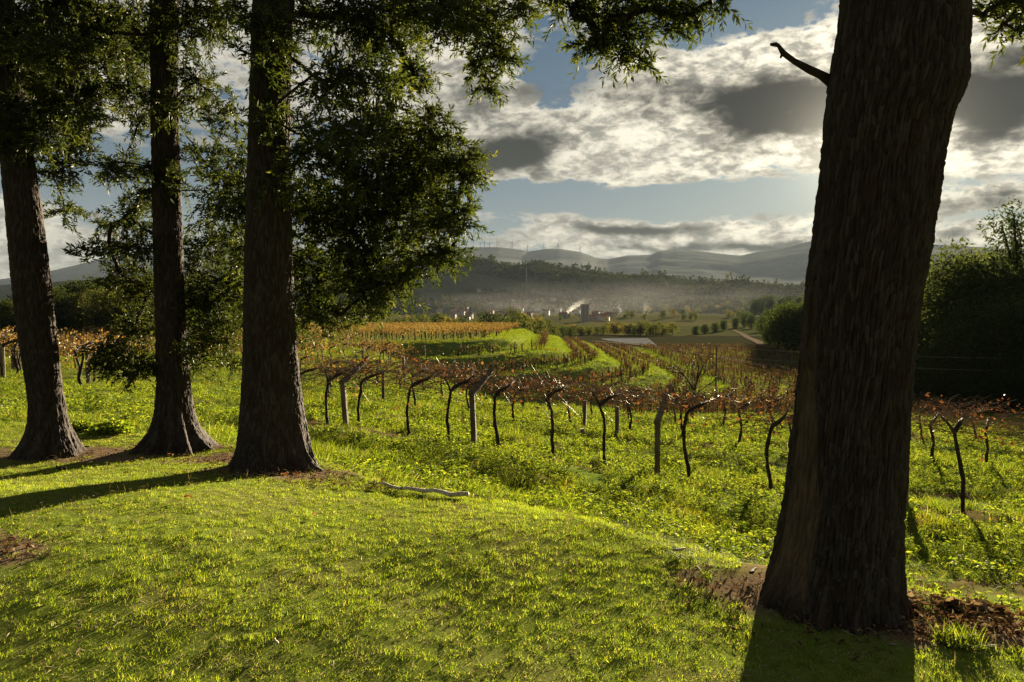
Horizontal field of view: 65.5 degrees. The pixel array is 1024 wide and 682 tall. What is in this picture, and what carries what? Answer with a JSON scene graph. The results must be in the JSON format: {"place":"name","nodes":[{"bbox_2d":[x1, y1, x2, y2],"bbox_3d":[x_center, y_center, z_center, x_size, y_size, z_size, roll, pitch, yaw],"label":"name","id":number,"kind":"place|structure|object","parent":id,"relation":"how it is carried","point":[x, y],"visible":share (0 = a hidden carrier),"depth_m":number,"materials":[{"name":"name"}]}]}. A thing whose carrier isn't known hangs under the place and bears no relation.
{"place":"outdoors","nodes":[
{"label":"outdoors","id":0,"kind":"place"},
{"bbox_2d":[0,261,805,314],"bbox_3d":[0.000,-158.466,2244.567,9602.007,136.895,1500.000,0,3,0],"label":"hill","id":1,"kind":"structure","parent":0,"point":[469,285],"depth_m":1988.77,"materials":[{"name":"plant"}]},
{"bbox_2d":[325,256,928,313],"bbox_3d":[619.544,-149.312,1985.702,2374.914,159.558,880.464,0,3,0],"label":"hill forest","id":2,"kind":"object","parent":1,"relation":"on","point":[709,300],"visible":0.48,"depth_m":1944.77,"materials":[{"name":"green plant"}]},
{"bbox_2d":[324,253,931,288],"bbox_3d":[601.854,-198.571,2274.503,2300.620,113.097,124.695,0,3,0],"label":"ridge forest","id":3,"kind":"object","parent":1,"relation":"on","point":[702,280],"visible":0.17,"depth_m":2269.38,"materials":[{"name":"green plant"}]},
{"bbox_2d":[0,312,1023,681],"bbox_3d":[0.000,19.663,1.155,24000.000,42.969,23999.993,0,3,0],"label":"ground","id":4,"kind":"structure","parent":0,"point":[728,576],"depth_m":4.41,"materials":[{"name":"plant"}]},
{"bbox_2d":[0,347,5,379],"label":"vineyard post","id":5,"kind":"object","parent":4,"relation":"on","point":[2,355],"visible":0.71,"depth_m":39.78,"materials":[{"name":"wood"}]},
{"bbox_2d":[0,297,12,342],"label":"forest tree","id":6,"kind":"object","parent":4,"relation":"on","point":[4,300],"visible":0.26,"depth_m":117.22,"materials":[{"name":"green plant"}]},
{"bbox_2d":[0,299,16,341],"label":"forest tree","id":7,"kind":"object","parent":4,"relation":"on","point":[7,322],"visible":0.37,"depth_m":116.68,"materials":[{"name":"green plant"}]},
{"bbox_2d":[0,327,65,372],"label":"grape vine","id":8,"kind":"object","parent":4,"relation":"on","point":[15,360],"visible":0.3,"depth_m":44.24,"materials":[{"name":"plant"}]},
{"bbox_2d":[0,326,80,375],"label":"grape vine","id":9,"kind":"object","parent":4,"relation":"on","point":[3,344],"visible":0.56,"depth_m":40.39,"materials":[{"name":"plant"}]},
{"bbox_2d":[52,286,78,341],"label":"forest tree","id":10,"kind":"object","parent":4,"relation":"on","point":[58,297],"visible":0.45,"depth_m":119.36,"materials":[{"name":"green plant"}]},
{"bbox_2d":[0,0,135,460],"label":"shade tree","id":11,"kind":"object","parent":4,"relation":"on","point":[33,53],"visible":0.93,"depth_m":8.19,"materials":[{"name":"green plant"}]},
{"bbox_2d":[53,274,102,338],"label":"forest tree","id":12,"kind":"object","parent":4,"relation":"on","point":[78,285],"visible":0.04,"depth_m":147.27,"materials":[{"name":"green plant"}]},
{"bbox_2d":[70,418,95,432],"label":"weed clump","id":13,"kind":"object","parent":4,"relation":"on","point":[76,424],"visible":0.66,"depth_m":9.97,"materials":[{"name":"green plant"}]},
{"bbox_2d":[56,287,110,340],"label":"forest tree","id":14,"kind":"object","parent":4,"relation":"on","point":[77,323],"visible":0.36,"depth_m":119.46,"materials":[{"name":"green plant"}]},
{"bbox_2d":[59,333,110,380],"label":"grape vine","id":15,"kind":"object","parent":4,"relation":"on","point":[81,336],"visible":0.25,"depth_m":39.94,"materials":[{"name":"plant"}]},
{"bbox_2d":[85,352,90,384],"bbox_3d":[-18.284,1.350,34.354,0.194,1.750,0.194,-1,4,-22],"label":"vineyard post","id":16,"kind":"object","parent":4,"relation":"on","point":[87,379],"visible":0.48,"depth_m":34.27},
{"bbox_2d":[70,280,112,332],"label":"forest tree","id":17,"kind":"object","parent":4,"relation":"on","point":[91,286],"visible":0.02,"depth_m":135.72,"materials":[{"name":"green plant"}]},
{"bbox_2d":[57,327,137,379],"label":"grape vine","id":18,"kind":"object","parent":4,"relation":"on","point":[62,351],"visible":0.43,"depth_m":39.38,"materials":[{"name":"plant"}]},
{"bbox_2d":[75,286,122,338],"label":"forest tree","id":19,"kind":"object","parent":4,"relation":"on","point":[100,314],"visible":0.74,"depth_m":114.15,"materials":[{"name":"green plant"}]},
{"bbox_2d":[66,326,143,384],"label":"grape vine","id":20,"kind":"object","parent":4,"relation":"on","point":[82,360],"visible":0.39,"depth_m":34.15,"materials":[{"name":"plant"}]},
{"bbox_2d":[84,417,135,435],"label":"weed clump","id":21,"kind":"object","parent":4,"relation":"on","point":[112,426],"visible":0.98,"depth_m":9.77,"materials":[{"name":"green plant"}]},
{"bbox_2d":[113,293,151,336],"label":"forest tree","id":22,"kind":"object","parent":4,"relation":"on","point":[132,312],"visible":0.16,"depth_m":116.31,"materials":[{"name":"green plant"}]},
{"bbox_2d":[133,295,154,338],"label":"forest tree","id":23,"kind":"object","parent":4,"relation":"on","point":[152,308],"visible":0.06,"depth_m":114.33,"materials":[{"name":"green plant"}]},
{"bbox_2d":[15,0,295,455],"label":"shade tree","id":24,"kind":"object","parent":4,"relation":"on","point":[154,41],"visible":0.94,"depth_m":8.52,"materials":[{"name":"green plant"}]},
{"bbox_2d":[56,321,519,342],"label":"golden vines","id":25,"kind":"object","parent":4,"relation":"on","point":[420,326],"depth_m":120.04,"materials":[{"name":"plant"}]},
{"bbox_2d":[297,348,327,376],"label":"grape vine","id":26,"kind":"object","parent":4,"relation":"on","point":[305,356],"visible":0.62,"depth_m":45.16,"materials":[{"name":"plant"}]},
{"bbox_2d":[299,349,387,398],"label":"grape vine","id":27,"kind":"object","parent":4,"relation":"on","point":[312,369],"visible":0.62,"depth_m":20.93,"materials":[{"name":"brown plant"}]},
{"bbox_2d":[339,356,369,425],"bbox_3d":[-4.032,1.438,20.681,0.244,2.032,1.260,1,4,24],"label":"bent vineyard post","id":28,"kind":"object","parent":4,"relation":"on","point":[343,392],"visible":0.81,"depth_m":20.16,"materials":[{"name":"wood"}]},
{"bbox_2d":[303,374,1017,453],"bbox_3d":[3.672,1.598,17.823,19.106,1.180,0.007,1,4,17],"label":"trellis wire","id":29,"kind":"object","parent":28,"relation":"attached to","point":[645,418],"visible":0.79,"depth_m":18.17,"materials":[{"name":"metal"}]},
{"bbox_2d":[298,347,417,424],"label":"grape vine","id":30,"kind":"object","parent":4,"relation":"on","point":[338,375],"visible":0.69,"depth_m":20.65,"materials":[{"name":"brown plant"}]},
{"bbox_2d":[302,350,439,427],"bbox_3d":[-3.657,1.250,20.847,4.338,2.041,1.843,1,4,17],"label":"grape vine","id":31,"kind":"object","parent":4,"relation":"on","point":[368,377],"visible":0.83,"depth_m":20.39,"materials":[{"name":"brown plant"}]},
{"bbox_2d":[189,0,558,473],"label":"shade tree","id":32,"kind":"object","parent":4,"relation":"on","point":[273,434],"visible":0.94,"depth_m":7.45,"materials":[{"name":"green plant"}]},
{"bbox_2d":[367,344,413,360],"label":"grape vine","id":33,"kind":"object","parent":4,"relation":"on","point":[383,349],"visible":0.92,"depth_m":60.79,"materials":[{"name":"plant"}]},
{"bbox_2d":[385,360,457,406],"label":"grape vine","id":34,"kind":"object","parent":4,"relation":"on","point":[414,396],"visible":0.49,"depth_m":29.33,"materials":[{"name":"brown plant"}]},
{"bbox_2d":[375,482,468,496],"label":"fallen branch","id":35,"kind":"object","parent":4,"relation":"on","point":[449,494],"visible":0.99,"depth_m":6.61,"materials":[{"name":"brown wood"}]},
{"bbox_2d":[362,354,503,436],"bbox_3d":[-2.129,1.407,20.295,3.783,2.116,1.979,2,4,24],"label":"grape vine","id":36,"kind":"object","parent":4,"relation":"on","point":[418,382],"visible":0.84,"depth_m":20.01,"materials":[{"name":"brown plant"}]},
{"bbox_2d":[382,358,533,440],"bbox_3d":[-1.408,1.417,20.085,3.957,2.209,1.618,1,4,17],"label":"grape vine","id":37,"kind":"object","parent":4,"relation":"on","point":[459,376],"visible":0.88,"depth_m":19.78,"materials":[{"name":"brown plant"}]},
{"bbox_2d":[468,367,493,444],"bbox_3d":[-0.716,1.750,19.710,0.207,2.126,1.260,2,4,25],"label":"bent vineyard post","id":38,"kind":"object","parent":4,"relation":"on","point":[473,391],"visible":0.85,"depth_m":19.18,"materials":[{"name":"wood"}]},
{"bbox_2d":[446,372,518,410],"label":"grape vine","id":39,"kind":"object","parent":4,"relation":"on","point":[468,405],"visible":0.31,"depth_m":28.55,"materials":[{"name":"plant"}]},
{"bbox_2d":[477,310,503,326],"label":"valley tree","id":40,"kind":"object","parent":4,"relation":"on","point":[489,316],"visible":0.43,"depth_m":311.79,"materials":[{"name":"green plant"}]},
{"bbox_2d":[0,427,1020,681],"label":"dry clippings","id":41,"kind":"object","parent":4,"relation":"on","point":[128,499],"visible":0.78,"depth_m":4.49,"materials":[{"name":"plant"}]},
{"bbox_2d":[0,328,1021,417],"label":"bank grass","id":42,"kind":"structure","parent":4,"relation":"on","point":[525,332],"depth_m":104.44,"materials":[{"name":"plant"}]},
{"bbox_2d":[435,364,586,448],"bbox_3d":[0.051,1.631,19.856,4.012,2.198,2.009,1,4,17],"label":"grape vine","id":43,"kind":"object","parent":4,"relation":"on","point":[497,393],"visible":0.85,"depth_m":19.45,"materials":[{"name":"brown plant"}]},
{"bbox_2d":[0,360,1023,612],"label":"meadow grass","id":44,"kind":"structure","parent":4,"relation":"on","point":[215,433],"depth_m":17.18,"materials":[{"name":"plant"}]},
{"bbox_2d":[0,441,1023,660],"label":"leaf litter","id":45,"kind":"object","parent":4,"relation":"on","point":[992,624],"visible":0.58,"depth_m":4.20,"materials":[{"name":"plant"}]},
{"bbox_2d":[502,306,525,323],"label":"valley tree","id":46,"kind":"object","parent":4,"relation":"on","point":[510,311],"visible":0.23,"depth_m":437.39,"materials":[{"name":"green plant"}]},
{"bbox_2d":[508,310,533,330],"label":"valley tree","id":47,"kind":"object","parent":4,"relation":"on","point":[524,324],"visible":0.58,"depth_m":323.25,"materials":[{"name":"green plant"}]},
{"bbox_2d":[486,373,561,421],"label":"grape vine","id":48,"kind":"object","parent":4,"relation":"on","point":[513,407],"visible":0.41,"depth_m":28.10,"materials":[{"name":"plant"}]},
{"bbox_2d":[532,317,548,334],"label":"valley tree","id":49,"kind":"object","parent":4,"relation":"on","point":[540,325],"visible":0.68,"depth_m":312.90,"materials":[{"name":"green plant"}]},
{"bbox_2d":[91,393,1023,596],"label":"scattered dead leaves","id":50,"kind":"object","parent":4,"relation":"on","point":[621,454],"visible":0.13,"depth_m":19.56,"materials":[{"name":"brown plant"}]},
{"bbox_2d":[482,358,642,456],"bbox_3d":[1.294,1.636,19.072,3.833,2.414,1.873,2,4,24],"label":"grape vine","id":51,"kind":"object","parent":4,"relation":"on","point":[554,391],"visible":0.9,"depth_m":19.02,"materials":[{"name":"brown plant"}]},
{"bbox_2d":[542,383,619,424],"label":"grape vine","id":52,"kind":"object","parent":4,"relation":"on","point":[570,421],"visible":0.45,"depth_m":27.85,"materials":[{"name":"plant"}]},
{"bbox_2d":[580,304,588,321],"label":"tower block","id":53,"kind":"structure","parent":4,"relation":"on","point":[584,313],"depth_m":1003.71,"materials":[{"name":"concrete"}]},
{"bbox_2d":[541,372,690,466],"bbox_3d":[2.416,1.892,18.994,3.712,2.269,1.706,1,4,17],"label":"grape vine","id":54,"kind":"object","parent":4,"relation":"on","point":[616,395],"visible":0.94,"depth_m":18.74,"materials":[{"name":"brown plant"}]},
{"bbox_2d":[615,406,618,436],"bbox_3d":[3.312,2.641,25.099,0.136,1.150,0.136,-1,4,-22],"label":"vineyard post","id":55,"kind":"object","parent":4,"relation":"on","point":[616,420],"visible":0.63,"depth_m":25.04,"materials":[{"name":"wood"}]},
{"bbox_2d":[601,338,656,345],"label":"basin embankment","id":56,"kind":"structure","parent":4,"relation":"on","point":[637,340],"depth_m":305.42,"materials":[{"name":"concrete"}]},
{"bbox_2d":[586,385,686,429],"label":"grape vine","id":57,"kind":"object","parent":4,"relation":"on","point":[630,422],"visible":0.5,"depth_m":27.11,"materials":[{"name":"brown plant"}]},
{"bbox_2d":[614,381,663,417],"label":"grape vine","id":58,"kind":"object","parent":4,"relation":"on","point":[654,391],"visible":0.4,"depth_m":34.53,"materials":[{"name":"plant"}]},
{"bbox_2d":[634,321,647,335],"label":"valley tree","id":59,"kind":"object","parent":4,"relation":"on","point":[640,329],"visible":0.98,"depth_m":453.84,"materials":[{"name":"green plant"}]},
{"bbox_2d":[653,385,671,475],"bbox_3d":[3.518,2.234,18.473,0.174,2.333,1.279,2,4,25],"label":"bent vineyard post","id":60,"kind":"object","parent":4,"relation":"on","point":[658,419],"visible":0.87,"depth_m":17.95,"materials":[{"name":"wood"}]},
{"bbox_2d":[308,394,1017,478],"bbox_3d":[3.666,2.098,17.833,19.106,1.180,0.007,1,4,17],"label":"trellis wire","id":61,"kind":"object","parent":4,"relation":"on","point":[644,440],"visible":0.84,"depth_m":18.20,"materials":[{"name":"metal"}]},
{"bbox_2d":[666,321,679,334],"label":"valley tree","id":62,"kind":"object","parent":4,"relation":"on","point":[670,329],"visible":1,"depth_m":474.51,"materials":[{"name":"green plant"}]},
{"bbox_2d":[648,385,728,438],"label":"grape vine","id":63,"kind":"object","parent":4,"relation":"on","point":[681,424],"visible":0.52,"depth_m":26.93,"materials":[{"name":"brown plant"}]},
{"bbox_2d":[659,345,725,417],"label":"bare tree","id":64,"kind":"object","parent":4,"relation":"on","point":[698,374],"visible":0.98,"depth_m":40.40,"materials":[{"name":"brown plant"}]},
{"bbox_2d":[605,381,783,480],"bbox_3d":[4.240,2.075,18.458,4.215,2.322,1.646,0,3,8],"label":"grape vine","id":65,"kind":"object","parent":4,"relation":"on","point":[692,410],"visible":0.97,"depth_m":18.16,"materials":[{"name":"brown plant"}]},
{"bbox_2d":[391,330,1023,414],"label":"terrace vines","id":66,"kind":"object","parent":4,"relation":"on","point":[578,340],"depth_m":123.49,"materials":[{"name":"plant"}]},
{"bbox_2d":[684,383,772,424],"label":"grape vine","id":67,"kind":"object","parent":4,"relation":"on","point":[725,392],"visible":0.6,"depth_m":33.51,"materials":[{"name":"plant"}]},
{"bbox_2d":[690,386,794,492],"bbox_3d":[5.964,2.236,18.049,3.795,2.384,1.892,1,4,17],"label":"grape vine","id":68,"kind":"object","parent":4,"relation":"on","point":[770,432],"visible":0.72,"depth_m":17.71,"materials":[{"name":"brown plant"}]},
{"bbox_2d":[704,386,782,445],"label":"grape vine","id":69,"kind":"object","parent":4,"relation":"on","point":[740,419],"visible":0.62,"depth_m":26.07,"materials":[{"name":"brown plant"}]},
{"bbox_2d":[745,313,756,328],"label":"forest tree","id":70,"kind":"object","parent":4,"relation":"on","point":[751,322],"visible":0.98,"depth_m":639.18,"materials":[{"name":"green plant"}]},
{"bbox_2d":[749,298,759,316],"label":"forest tree","id":71,"kind":"object","parent":4,"relation":"on","point":[754,306],"visible":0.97,"depth_m":1232.36,"materials":[{"name":"green plant"}]},
{"bbox_2d":[757,295,768,316],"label":"forest tree","id":72,"kind":"object","parent":4,"relation":"on","point":[762,305],"visible":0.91,"depth_m":1233.52,"materials":[{"name":"green plant"}]},
{"bbox_2d":[753,308,773,343],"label":"forest tree","id":73,"kind":"object","parent":4,"relation":"on","point":[761,322],"visible":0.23,"depth_m":264.95,"materials":[{"name":"green plant"}]},
{"bbox_2d":[748,389,794,423],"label":"grape vine","id":74,"kind":"object","parent":4,"relation":"on","point":[769,396],"visible":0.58,"depth_m":33.13,"materials":[{"name":"plant"}]},
{"bbox_2d":[765,294,777,314],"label":"forest tree","id":75,"kind":"object","parent":4,"relation":"on","point":[771,302],"visible":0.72,"depth_m":1232.76,"materials":[{"name":"green plant"}]},
{"bbox_2d":[762,303,783,346],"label":"forest tree","id":76,"kind":"object","parent":4,"relation":"on","point":[768,336],"visible":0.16,"depth_m":232.29,"materials":[{"name":"green plant"}]},
{"bbox_2d":[529,0,1023,635],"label":"shade tree","id":77,"kind":"object","parent":4,"relation":"on","point":[895,80],"visible":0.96,"depth_m":4.09,"materials":[{"name":"brown plant"}]},
{"bbox_2d":[765,302,796,349],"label":"forest tree","id":78,"kind":"object","parent":4,"relation":"on","point":[775,329],"visible":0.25,"depth_m":211.78,"materials":[{"name":"green plant"}]},
{"bbox_2d":[771,299,800,351],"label":"forest tree","id":79,"kind":"object","parent":4,"relation":"on","point":[783,324],"visible":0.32,"depth_m":203.68,"materials":[{"name":"green plant"}]},
{"bbox_2d":[783,301,802,353],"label":"forest tree","id":80,"kind":"object","parent":4,"relation":"on","point":[797,320],"visible":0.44,"depth_m":194.97,"materials":[{"name":"green plant"}]},
{"bbox_2d":[913,316,945,403],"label":"woodland tree","id":81,"kind":"object","parent":4,"relation":"on","point":[918,342],"visible":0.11,"depth_m":84.14,"materials":[{"name":"green plant"}]},
{"bbox_2d":[912,395,953,435],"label":"grape vine","id":82,"kind":"object","parent":4,"relation":"on","point":[921,411],"visible":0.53,"depth_m":31.39,"materials":[{"name":"plant"}]},
{"bbox_2d":[917,349,952,405],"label":"woodland tree","id":83,"kind":"object","parent":4,"relation":"on","point":[928,390],"visible":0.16,"depth_m":78.67,"materials":[{"name":"green plant"}]},
{"bbox_2d":[911,401,989,458],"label":"grape vine","id":84,"kind":"object","parent":4,"relation":"on","point":[933,439],"visible":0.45,"depth_m":24.41,"materials":[{"name":"plant"}]},
{"bbox_2d":[934,346,978,410],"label":"woodland tree","id":85,"kind":"object","parent":4,"relation":"on","point":[953,377],"visible":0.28,"depth_m":70.27,"materials":[{"name":"green plant"}]},
{"bbox_2d":[918,252,995,383],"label":"woodland tree","id":86,"kind":"object","parent":4,"relation":"on","point":[940,288],"visible":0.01,"depth_m":91.24,"materials":[{"name":"green plant"}]},
{"bbox_2d":[929,614,998,652],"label":"grass tuft","id":87,"kind":"object","parent":4,"relation":"on","point":[966,636],"visible":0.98,"depth_m":3.87,"materials":[{"name":"plant"}]},
{"bbox_2d":[907,590,1023,618],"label":"raked leaves","id":88,"kind":"object","parent":4,"relation":"on","point":[985,604],"visible":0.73,"depth_m":4.32,"materials":[{"name":"brown plant"}]},
{"bbox_2d":[911,391,1023,511],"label":"grape vine","id":89,"kind":"object","parent":4,"relation":"on","point":[958,425],"visible":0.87,"depth_m":16.54,"materials":[{"name":"brown plant"}]},
{"bbox_2d":[322,356,1016,427],"bbox_3d":[3.933,1.148,18.662,19.106,1.180,0.007,1,4,17],"label":"trellis wire","id":90,"kind":"object","parent":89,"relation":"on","point":[647,395],"visible":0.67,"depth_m":18.91,"materials":[{"name":"metal"}]},
{"bbox_2d":[324,366,1020,440],"bbox_3d":[3.802,1.373,18.243,19.106,1.180,0.007,1,4,17],"label":"trellis wire","id":91,"kind":"object","parent":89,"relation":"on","point":[667,410],"visible":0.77,"depth_m":18.43,"materials":[{"name":"metal"}]},
{"bbox_2d":[914,237,1023,393],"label":"woodland tree","id":92,"kind":"object","parent":4,"relation":"on","point":[931,271],"visible":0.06,"depth_m":84.72,"materials":[{"name":"green plant"}]},
{"bbox_2d":[915,238,1023,393],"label":"woodland tree","id":93,"kind":"object","parent":4,"relation":"on","point":[973,266],"visible":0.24,"depth_m":78.90,"materials":[{"name":"green plant"}]},
{"bbox_2d":[921,250,1018,336],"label":"woodland tree","id":94,"kind":"object","parent":4,"relation":"on","point":[975,271],"visible":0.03,"depth_m":83.12,"materials":[{"name":"green plant"}]},
{"bbox_2d":[918,409,1023,471],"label":"grape vine","id":95,"kind":"object","parent":4,"relation":"on","point":[1010,429],"visible":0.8,"depth_m":16.73,"materials":[{"name":"brown plant"}]},
{"bbox_2d":[922,261,1023,399],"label":"woodland tree","id":96,"kind":"object","parent":4,"relation":"on","point":[995,278],"visible":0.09,"depth_m":75.64,"materials":[{"name":"green plant"}]},
{"bbox_2d":[931,407,1020,464],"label":"grape vine","id":97,"kind":"object","parent":4,"relation":"on","point":[987,447],"visible":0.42,"depth_m":24.13,"materials":[{"name":"plant"}]},
{"bbox_2d":[953,350,1011,413],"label":"woodland tree","id":98,"kind":"object","parent":4,"relation":"on","point":[973,384],"visible":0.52,"depth_m":66.15,"materials":[{"name":"green plant"}]},
{"bbox_2d":[950,399,1020,438],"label":"grape vine","id":99,"kind":"object","parent":4,"relation":"on","point":[1004,410],"visible":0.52,"depth_m":30.69,"materials":[{"name":"plant"}]},
{"bbox_2d":[956,260,1023,412],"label":"woodland tree","id":100,"kind":"object","parent":4,"relation":"on","point":[1004,288],"visible":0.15,"depth_m":72.18,"materials":[{"name":"green plant"}]},
{"bbox_2d":[975,195,1023,280],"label":"tall tree","id":101,"kind":"object","parent":4,"relation":"on","point":[1013,223],"visible":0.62,"depth_m":83.55,"materials":[{"name":"green plant"}]},
{"bbox_2d":[978,347,1023,414],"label":"woodland tree","id":102,"kind":"object","parent":4,"relation":"on","point":[1012,393],"visible":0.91,"depth_m":63.12,"materials":[{"name":"green plant"}]},
{"bbox_2d":[993,416,1023,483],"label":"grape vine","id":103,"kind":"object","parent":4,"relation":"on","point":[1003,443],"visible":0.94,"depth_m":16.35,"materials":[{"name":"brown plant"}]},
{"bbox_2d":[0,241,1023,286],"bbox_3d":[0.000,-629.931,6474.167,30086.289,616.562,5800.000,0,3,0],"label":"mountain","id":104,"kind":"structure","parent":0,"point":[789,264],"depth_m":6509.02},
{"bbox_2d":[0,0,1023,278],"label":"sky","id":105,"kind":"structure","parent":0,"point":[723,157],"materials":[{"name":"white"}]},
{"bbox_2d":[596,341,782,366],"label":"track","id":106,"kind":"structure","parent":0,"point":[699,353],"depth_m":187.83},
{"bbox_2d":[732,330,779,351],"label":"track","id":107,"kind":"structure","parent":0,"point":[759,342],"depth_m":336.91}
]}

